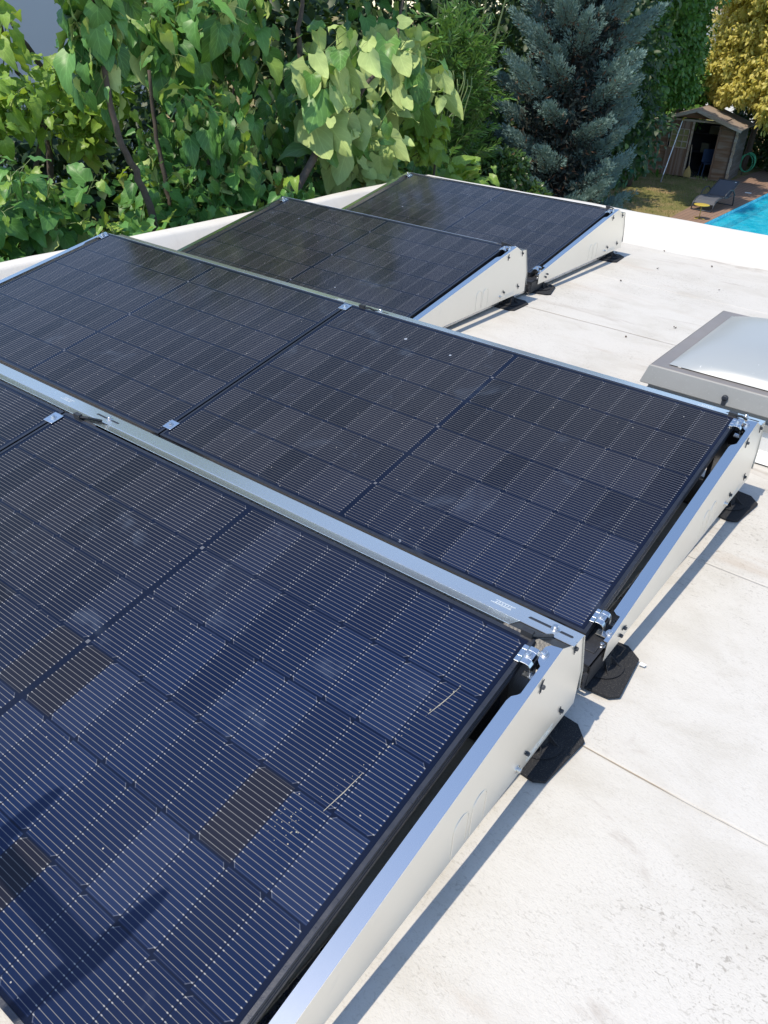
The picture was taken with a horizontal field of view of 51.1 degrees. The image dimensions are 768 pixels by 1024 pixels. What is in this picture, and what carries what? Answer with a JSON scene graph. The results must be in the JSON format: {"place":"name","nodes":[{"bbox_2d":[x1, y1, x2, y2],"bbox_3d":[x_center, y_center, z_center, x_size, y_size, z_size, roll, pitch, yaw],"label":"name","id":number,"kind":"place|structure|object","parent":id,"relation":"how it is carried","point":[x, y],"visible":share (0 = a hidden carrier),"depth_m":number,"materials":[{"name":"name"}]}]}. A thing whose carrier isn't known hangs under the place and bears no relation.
{"place":"outdoors","nodes":[
{"label":"outdoors","id":0,"kind":"place"},
{"bbox_2d":[0,0,151,191],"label":"neighbour building","id":1,"kind":"structure","parent":0,"point":[39,28],"depth_m":20.25,"materials":[{"name":"paint"}]},
{"bbox_2d":[288,0,506,13],"label":"sky","id":2,"kind":"structure","parent":0,"point":[373,2],"materials":[{"name":"white"}]},
{"bbox_2d":[85,2,764,218],"bbox_3d":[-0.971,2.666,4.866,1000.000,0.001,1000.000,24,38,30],"label":"ground","id":3,"kind":"structure","parent":0,"point":[667,211],"depth_m":26.45,"materials":[{"name":"green plant"}]},
{"bbox_2d":[0,0,144,261],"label":"catalpa","id":4,"kind":"object","parent":3,"relation":"on","point":[37,217],"visible":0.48,"depth_m":6.03,"materials":[{"name":"green plant"}]},
{"bbox_2d":[0,84,173,254],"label":"hedge tree","id":5,"kind":"object","parent":3,"relation":"on","point":[23,150],"visible":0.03,"depth_m":8.67,"materials":[{"name":"green plant"}]},
{"bbox_2d":[53,0,283,236],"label":"catalpa","id":6,"kind":"object","parent":3,"relation":"on","point":[168,54],"visible":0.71,"depth_m":6.18,"materials":[{"name":"green plant"}]},
{"bbox_2d":[106,0,358,205],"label":"hedge tree","id":7,"kind":"object","parent":3,"relation":"on","point":[287,18],"visible":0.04,"depth_m":9.39,"materials":[{"name":"green plant"}]},
{"bbox_2d":[234,0,498,204],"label":"catalpa","id":8,"kind":"object","parent":3,"relation":"on","point":[384,80],"visible":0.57,"depth_m":7.38,"materials":[{"name":"green plant"}]},
{"bbox_2d":[0,175,767,1023],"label":"flat roofed house","id":9,"kind":"structure","parent":3,"relation":"on","point":[612,869],"depth_m":1.81,"materials":[{"name":"concrete"}]},
{"bbox_2d":[0,232,108,285],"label":"side plate","id":10,"kind":"object","parent":9,"relation":"on","point":[41,264],"visible":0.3,"depth_m":4.28,"materials":[{"name":"metal"}]},
{"bbox_2d":[97,233,108,239],"bbox_3d":[-1.559,-1.520,4.452,0.053,0.049,0.055,24,50,30],"label":"end clamp","id":11,"kind":"object","parent":10,"relation":"attached to","point":[102,235],"visible":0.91,"depth_m":4.44,"materials":[{"name":"metal"}]},
{"bbox_2d":[177,196,285,252],"bbox_3d":[-0.981,-1.867,5.301,0.048,0.296,1.282,24,38,30],"label":"side plate","id":12,"kind":"object","parent":9,"relation":"on","point":[186,248],"visible":0.15,"depth_m":5.25,"materials":[{"name":"silver metal"}]},
{"bbox_2d":[341,172,409,209],"bbox_3d":[-0.093,-2.464,6.315,0.047,0.296,1.282,24,38,30],"label":"side plate","id":13,"kind":"object","parent":9,"relation":"on","point":[374,192],"visible":0.23,"depth_m":6.33,"materials":[{"name":"silver metal"}]},
{"bbox_2d":[256,561,648,1023],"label":"base rail","id":14,"kind":"object","parent":9,"relation":"on","point":[272,1009],"depth_m":1.44,"materials":[{"name":"metal"}]},
{"bbox_2d":[0,412,534,1023],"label":"solar panel","id":15,"kind":"object","parent":14,"relation":"on","point":[208,688],"visible":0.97,"depth_m":1.67,"materials":[{"name":"blue glass"}]},
{"bbox_2d":[43,412,63,423],"bbox_3d":[-1.067,-0.307,2.590,0.044,0.013,0.048,24,50,29],"label":"clamp","id":16,"kind":"object","parent":15,"relation":"attached to","point":[53,417],"visible":1,"depth_m":2.59,"materials":[{"name":"silver metal"}]},
{"bbox_2d":[274,673,477,844],"bbox_3d":[-0.029,0.474,1.601,0.161,0.003,0.552,24,50,30],"label":"bird dropping","id":17,"kind":"object","parent":15,"relation":"attached to","point":[363,764],"visible":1,"depth_m":1.55,"materials":[{"name":"white"}]},
{"bbox_2d":[499,622,570,709],"bbox_3d":[0.358,0.366,1.896,0.144,0.304,0.185,24,38,30],"label":"bracket","id":18,"kind":"object","parent":14,"relation":"attached to","point":[517,684],"visible":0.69,"depth_m":1.83,"materials":[{"name":"black plastic"}]},
{"bbox_2d":[0,363,584,689],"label":"wind deflector","id":19,"kind":"object","parent":18,"relation":"attached to","point":[485,602],"visible":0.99,"depth_m":2.20,"materials":[{"name":"silver metal"}]},
{"bbox_2d":[269,638,582,1023],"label":"side plate","id":20,"kind":"object","parent":18,"relation":"attached to","point":[509,741],"visible":1,"depth_m":1.52,"materials":[{"name":"metal"}]},
{"bbox_2d":[513,644,540,679],"bbox_3d":[0.313,0.321,1.737,0.053,0.049,0.055,24,50,30],"label":"end clamp","id":21,"kind":"object","parent":20,"relation":"attached to","point":[526,654],"visible":0.96,"depth_m":1.73,"materials":[{"name":"metal"}]},
{"bbox_2d":[580,623,613,689],"bbox_3d":[0.534,0.367,2.171,0.125,0.081,0.211,24,38,30],"label":"front bracket","id":22,"kind":"object","parent":14,"relation":"attached to","point":[595,649],"visible":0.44,"depth_m":2.12,"materials":[{"name":"black plastic"}]},
{"bbox_2d":[589,609,611,637],"bbox_3d":[0.584,0.294,2.157,0.053,0.049,0.055,24,50,30],"label":"end clamp","id":23,"kind":"object","parent":22,"relation":"attached to","point":[599,616],"visible":1,"depth_m":2.15,"materials":[{"name":"silver metal"}]},
{"bbox_2d":[702,411,746,483],"bbox_3d":[1.242,-0.237,2.885,0.144,0.304,0.185,24,38,30],"label":"bracket","id":24,"kind":"object","parent":14,"relation":"on","point":[731,440],"visible":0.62,"depth_m":2.89,"materials":[{"name":"black metal"}]},
{"bbox_2d":[108,233,765,468],"bbox_3d":[-0.097,-0.867,3.752,3.588,0.252,0.178,24,38,30],"label":"wind deflector","id":25,"kind":"object","parent":24,"relation":"attached to","point":[704,405],"visible":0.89,"depth_m":3.37,"materials":[{"name":"silver metal"}]},
{"bbox_2d":[603,421,763,660],"bbox_3d":[0.966,0.005,2.490,0.048,0.296,1.282,24,38,30],"label":"side plate","id":26,"kind":"object","parent":24,"relation":"attached to","point":[724,482],"visible":1,"depth_m":2.46,"materials":[{"name":"silver metal"}]},
{"bbox_2d":[728,418,744,438],"bbox_3d":[1.202,-0.289,2.729,0.053,0.049,0.055,24,50,30],"label":"end clamp","id":27,"kind":"object","parent":26,"relation":"attached to","point":[737,423],"visible":0.98,"depth_m":2.72,"materials":[{"name":"silver metal"}]},
{"bbox_2d":[494,296,527,310],"bbox_3d":[0.713,-1.298,4.877,0.292,0.050,0.227,24,38,30],"label":"rubber foot","id":28,"kind":"object","parent":9,"relation":"on","point":[511,303],"visible":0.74,"depth_m":4.82},
{"bbox_2d":[443,254,606,327],"bbox_3d":[0.842,-1.382,5.004,0.060,0.040,2.630,24,38,30],"label":"base rail","id":29,"kind":"object","parent":9,"relation":"on","point":[520,293],"visible":0.12,"depth_m":5.00,"materials":[{"name":"metal"}]},
{"bbox_2d":[496,242,511,256],"bbox_3d":[0.739,-1.464,4.793,0.144,0.304,0.185,24,38,30],"label":"bracket","id":30,"kind":"object","parent":29,"relation":"on","point":[504,243],"visible":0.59,"depth_m":4.67,"materials":[{"name":"silver metal"}]},
{"bbox_2d":[286,197,526,283],"bbox_3d":[0.088,-1.787,5.231,1.854,0.252,0.178,24,38,30],"label":"wind deflector","id":31,"kind":"object","parent":30,"relation":"attached to","point":[423,227],"visible":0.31,"depth_m":4.98,"materials":[{"name":"silver metal"}]},
{"bbox_2d":[413,246,526,326],"bbox_3d":[0.462,-1.221,4.398,0.047,0.296,1.282,24,38,30],"label":"side plate","id":32,"kind":"object","parent":30,"relation":"attached to","point":[498,279],"visible":0.79,"depth_m":4.50,"materials":[{"name":"silver metal"}]},
{"bbox_2d":[499,246,508,252],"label":"end clamp","id":33,"kind":"object","parent":32,"relation":"attached to","point":[504,248],"visible":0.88,"depth_m":4.63,"materials":[{"name":"silver metal"}]},
{"bbox_2d":[525,274,542,293],"bbox_3d":[0.920,-1.458,5.095,0.125,0.081,0.211,24,38,30],"label":"front bracket","id":34,"kind":"object","parent":29,"relation":"attached to","point":[532,283],"visible":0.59,"depth_m":5.04,"materials":[{"name":"black metal"}]},
{"bbox_2d":[348,174,608,276],"bbox_3d":[0.580,-2.116,5.804,1.722,0.031,1.134,24,49,30],"label":"solar panel","id":35,"kind":"object","parent":34,"relation":"on","point":[542,231],"visible":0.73,"depth_m":5.81,"materials":[{"name":"black glass"}]},
{"bbox_2d":[532,266,541,275],"bbox_3d":[0.970,-1.531,5.081,0.053,0.049,0.055,24,49,30],"label":"end clamp","id":36,"kind":"object","parent":34,"relation":"attached to","point":[537,268],"visible":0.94,"depth_m":5.07,"materials":[{"name":"silver metal"}]},
{"bbox_2d":[600,205,613,216],"bbox_3d":[1.628,-2.063,5.809,0.144,0.304,0.185,24,38,30],"label":"bracket","id":37,"kind":"object","parent":29,"relation":"on","point":[608,207],"visible":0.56,"depth_m":5.69,"materials":[{"name":"silver metal"}]},
{"bbox_2d":[410,173,625,241],"bbox_3d":[0.976,-2.385,6.246,1.854,0.252,0.178,24,38,30],"label":"wind deflector","id":38,"kind":"object","parent":37,"relation":"attached to","point":[517,192],"visible":0.16,"depth_m":6.08,"materials":[{"name":"silver metal"}]},
{"bbox_2d":[538,209,624,283],"bbox_3d":[1.351,-1.820,5.413,0.047,0.296,1.282,24,38,30],"label":"side plate","id":39,"kind":"object","parent":37,"relation":"attached to","point":[603,236],"visible":1,"depth_m":5.47,"materials":[{"name":"silver metal"}]},
{"bbox_2d":[469,695,584,782],"bbox_3d":[0.334,0.518,1.993,0.292,0.050,0.227,28,40,34],"label":"rubber foot","id":40,"kind":"object","parent":9,"relation":"on","point":[560,745],"visible":0.44,"depth_m":1.94},
{"bbox_2d":[531,282,554,294],"bbox_3d":[0.945,-1.465,5.157,0.292,0.050,0.227,13,34,16],"label":"rubber foot","id":41,"kind":"object","parent":9,"relation":"on","point":[546,289],"visible":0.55,"depth_m":5.10},
{"bbox_2d":[580,642,638,698],"bbox_3d":[0.544,0.382,2.224,0.292,0.050,0.227,20,36,25],"label":"rubber foot","id":42,"kind":"object","parent":9,"relation":"on","point":[610,678],"visible":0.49,"depth_m":2.16},
{"bbox_2d":[599,251,623,262],"bbox_3d":[1.599,-1.901,5.892,0.292,0.050,0.227,20,36,25],"label":"rubber foot","id":43,"kind":"object","parent":9,"relation":"on","point":[612,257],"visible":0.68,"depth_m":5.83},
{"bbox_2d":[640,311,767,465],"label":"skylight","id":44,"kind":"object","parent":9,"relation":"on","point":[730,346],"visible":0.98,"depth_m":3.35,"materials":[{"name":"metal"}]},
{"bbox_2d":[683,476,757,521],"bbox_3d":[1.225,-0.075,2.995,0.292,0.050,0.227,29,41,35],"label":"rubber foot","id":45,"kind":"object","parent":9,"relation":"on","point":[739,506],"visible":0.42,"depth_m":2.94},
{"bbox_3d":[-1.035,-0.087,2.839,0.292,0.050,0.227,24,38,30],"label":"rubber foot","id":46,"kind":"object","parent":9,"relation":"on","visible":0},
{"bbox_2d":[68,412,136,446],"bbox_3d":[-0.945,-0.211,2.702,0.144,0.304,0.185,24,38,29],"label":"cable","id":47,"kind":"object","parent":46,"relation":"on","point":[89,420],"visible":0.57,"depth_m":2.60,"materials":[{"name":"metal"}]},
{"bbox_2d":[282,0,506,172],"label":"hedge tree","id":48,"kind":"object","parent":3,"relation":"on","point":[426,6],"visible":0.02,"depth_m":11.33,"materials":[{"name":"green plant"}]},
{"bbox_2d":[398,0,515,173],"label":"willow leaved shrub","id":49,"kind":"object","parent":3,"relation":"on","point":[470,59],"visible":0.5,"depth_m":9.88,"materials":[{"name":"green plant"}]},
{"bbox_2d":[473,143,552,195],"bbox_3d":[1.655,-3.524,11.676,0.957,3.351,1.396,74,74,56],"label":"broadleaf shrub","id":50,"kind":"object","parent":3,"relation":"on","point":[512,169],"visible":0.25,"depth_m":10.76,"materials":[{"name":"green plant"}]},
{"bbox_2d":[431,0,612,200],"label":"hedge tree","id":51,"kind":"object","parent":3,"relation":"on","point":[510,41],"visible":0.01,"depth_m":13.63,"materials":[{"name":"green plant"}]},
{"bbox_2d":[479,2,646,107],"bbox_3d":[4.664,-12.541,22.215,5.335,7.576,5.175,24,38,30],"label":"hedge tree","id":52,"kind":"object","parent":3,"relation":"on","point":[517,40],"depth_m":21.76,"materials":[{"name":"green plant"}]},
{"bbox_2d":[485,0,669,209],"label":"blue cypress","id":53,"kind":"object","parent":3,"relation":"on","point":[572,106],"visible":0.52,"depth_m":12.05,"materials":[{"name":"green plant"}]},
{"bbox_2d":[488,0,684,203],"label":"hedge tree","id":54,"kind":"object","parent":3,"relation":"on","point":[636,135],"visible":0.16,"depth_m":18.06,"materials":[{"name":"green plant"}]},
{"bbox_2d":[603,171,715,216],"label":"grass","id":55,"kind":"structure","parent":3,"relation":"on","point":[697,177],"depth_m":26.39,"materials":[{"name":"green plant"}]},
{"bbox_2d":[614,0,731,187],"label":"laurel","id":56,"kind":"object","parent":3,"relation":"on","point":[684,80],"visible":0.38,"depth_m":24.42,"materials":[{"name":"green plant"}]},
{"bbox_2d":[660,117,686,181],"bbox_3d":[10.046,-12.575,27.879,0.139,1.949,1.731,18,36,23],"label":"telescopic pole","id":57,"kind":"object","parent":3,"relation":"on","point":[672,148],"visible":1,"depth_m":27.89,"materials":[{"name":"metal"}]},
{"bbox_2d":[648,104,754,180],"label":"garden shed","id":58,"kind":"structure","parent":3,"relation":"on","point":[727,143],"depth_m":28.41,"materials":[{"name":"brown wood"}]},
{"bbox_2d":[661,120,695,175],"bbox_3d":[10.453,-12.932,28.558,0.797,1.770,0.050,20,36,25],"label":"door","id":59,"kind":"structure","parent":58,"relation":"in","point":[676,165],"depth_m":28.55,"materials":[{"name":"wood"}]},
{"bbox_2d":[683,146,691,176],"bbox_3d":[10.855,-12.444,28.483,0.250,1.052,0.088,20,36,25],"label":"broom","id":60,"kind":"object","parent":58,"relation":"in","point":[687,172],"visible":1,"depth_m":28.63,"materials":[{"name":"wicker"}]},
{"bbox_2d":[685,131,717,167],"bbox_3d":[11.697,-13.159,29.423,1.200,1.328,0.500,20,36,25],"label":"shelf","id":61,"kind":"object","parent":58,"relation":"in","point":[699,132],"visible":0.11,"depth_m":29.25,"materials":[{"name":"brown wood"}]},
{"bbox_2d":[700,142,709,152],"bbox_3d":[11.669,-13.238,29.191,0.264,0.310,0.204,20,36,25],"label":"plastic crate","id":62,"kind":"object","parent":61,"relation":"on","point":[705,146],"visible":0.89,"depth_m":29.10,"materials":[{"name":"grey plastic"}]},
{"bbox_2d":[697,149,714,176],"bbox_3d":[11.638,-12.516,28.827,0.445,0.882,0.450,3,32,1],"label":"garden chair","id":63,"kind":"object","parent":58,"relation":"in","point":[707,156],"visible":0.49,"depth_m":28.85,"materials":[{"name":"blue plastic"}]},
{"bbox_2d":[671,170,767,223],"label":"deck","id":64,"kind":"structure","parent":3,"relation":"on","point":[755,184],"depth_m":25.56,"materials":[{"name":"brown wood"}]},
{"bbox_2d":[694,203,709,219],"bbox_3d":[8.987,-8.538,22.823,0.430,0.385,0.430,24,38,30],"label":"side table","id":65,"kind":"object","parent":64,"relation":"on","point":[702,204],"visible":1,"depth_m":22.74,"materials":[{"name":"yellow paint"}]},
{"bbox_2d":[691,178,739,212],"bbox_3d":[10.011,-9.566,24.249,0.766,0.674,1.845,27,39,32],"label":"sun lounger","id":66,"kind":"object","parent":64,"relation":"on","point":[724,188],"visible":0.99,"depth_m":24.39,"materials":[{"name":"grey fabric"}]},
{"bbox_2d":[702,0,767,170],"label":"golden tree","id":67,"kind":"object","parent":3,"relation":"on","point":[738,78],"visible":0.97,"depth_m":27.29,"materials":[{"name":"yellow plant"}]},
{"bbox_2d":[704,193,767,234],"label":"pool basin","id":68,"kind":"object","parent":3,"relation":"in","point":[751,216],"visible":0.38,"depth_m":24.21,"materials":[{"name":"blue liquid"}]},
{"bbox_2d":[739,152,755,174],"bbox_3d":[13.359,-12.800,29.564,0.549,0.830,0.224,20,36,25],"label":"garden hose","id":69,"kind":"object","parent":3,"relation":"on","point":[745,156],"visible":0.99,"depth_m":29.50,"materials":[{"name":"green plastic"}]},
{"bbox_2d":[731,107,767,171],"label":"evergreen hedge","id":70,"kind":"object","parent":3,"relation":"on","point":[761,154],"visible":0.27,"depth_m":30.54,"materials":[{"name":"green plant"}]},
{"bbox_2d":[709,126,719,134],"bbox_3d":[11.864,-13.684,28.784,0.324,0.252,0.244,20,36,25],"label":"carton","id":71,"kind":"object","parent":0,"point":[714,130],"visible":0.83,"depth_m":28.69,"materials":[{"name":"brown cardboard"}]},
{"bbox_2d":[706,3,753,121],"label":"white house","id":72,"kind":"structure","parent":0,"point":[729,109],"depth_m":44.16,"materials":[{"name":"tile"}]},
{"bbox_3d":[-0.997,-0.118,2.874,0.060,0.040,3.000,24,38,30],"label":"base rail","id":73,"kind":"object","parent":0,"visible":0},
{"bbox_2d":[0,381,64,451],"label":"solar panel","id":74,"kind":"object","parent":73,"relation":"on","point":[23,414],"visible":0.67,"depth_m":2.63,"materials":[{"name":"black glass"}]},
{"bbox_3d":[-0.832,-0.243,3.024,0.125,0.081,0.211,24,38,30],"label":"front bracket","id":75,"kind":"object","parent":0,"visible":0},
{"bbox_2d":[0,234,349,436],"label":"solar panel","id":76,"kind":"object","parent":75,"relation":"on","point":[150,339],"visible":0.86,"depth_m":3.61,"materials":[{"name":"black glass"}]},
{"bbox_2d":[162,420,179,429],"bbox_3d":[-0.799,-0.330,3.008,0.044,0.013,0.048,24,50,30],"label":"clamp","id":77,"kind":"object","parent":76,"relation":"attached to","point":[171,424],"visible":1,"depth_m":3.00,"materials":[{"name":"silver metal"}]},
{"bbox_2d":[338,303,351,309],"bbox_3d":[-0.174,-0.920,3.587,0.044,0.013,0.048,24,50,30],"label":"clamp","id":78,"kind":"object","parent":76,"relation":"attached to","point":[344,306],"visible":1,"depth_m":3.58,"materials":[{"name":"metal"}]},
{"bbox_2d":[159,304,738,639],"bbox_3d":[0.194,-0.295,2.876,1.722,0.030,1.134,24,50,30],"label":"solar panel","id":79,"kind":"object","parent":75,"relation":"on","point":[555,492],"visible":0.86,"depth_m":2.75,"materials":[{"name":"black glass"}]},
{"bbox_2d":[359,304,376,310],"bbox_3d":[-0.056,-0.817,3.696,0.144,0.304,0.185,24,38,30],"label":"bracket","id":80,"kind":"object","parent":79,"relation":"attached to","point":[363,306],"visible":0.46,"depth_m":3.58,"materials":[{"name":"metal"}]},
{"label":"front bracket","id":81,"kind":"object","parent":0,"visible":0},
{"bbox_2d":[185,198,504,318],"bbox_3d":[-0.309,-1.520,4.787,1.722,0.030,1.134,24,50,30],"label":"solar panel","id":82,"kind":"object","parent":81,"relation":"on","point":[406,270],"visible":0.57,"depth_m":4.75,"materials":[{"name":"black glass"}]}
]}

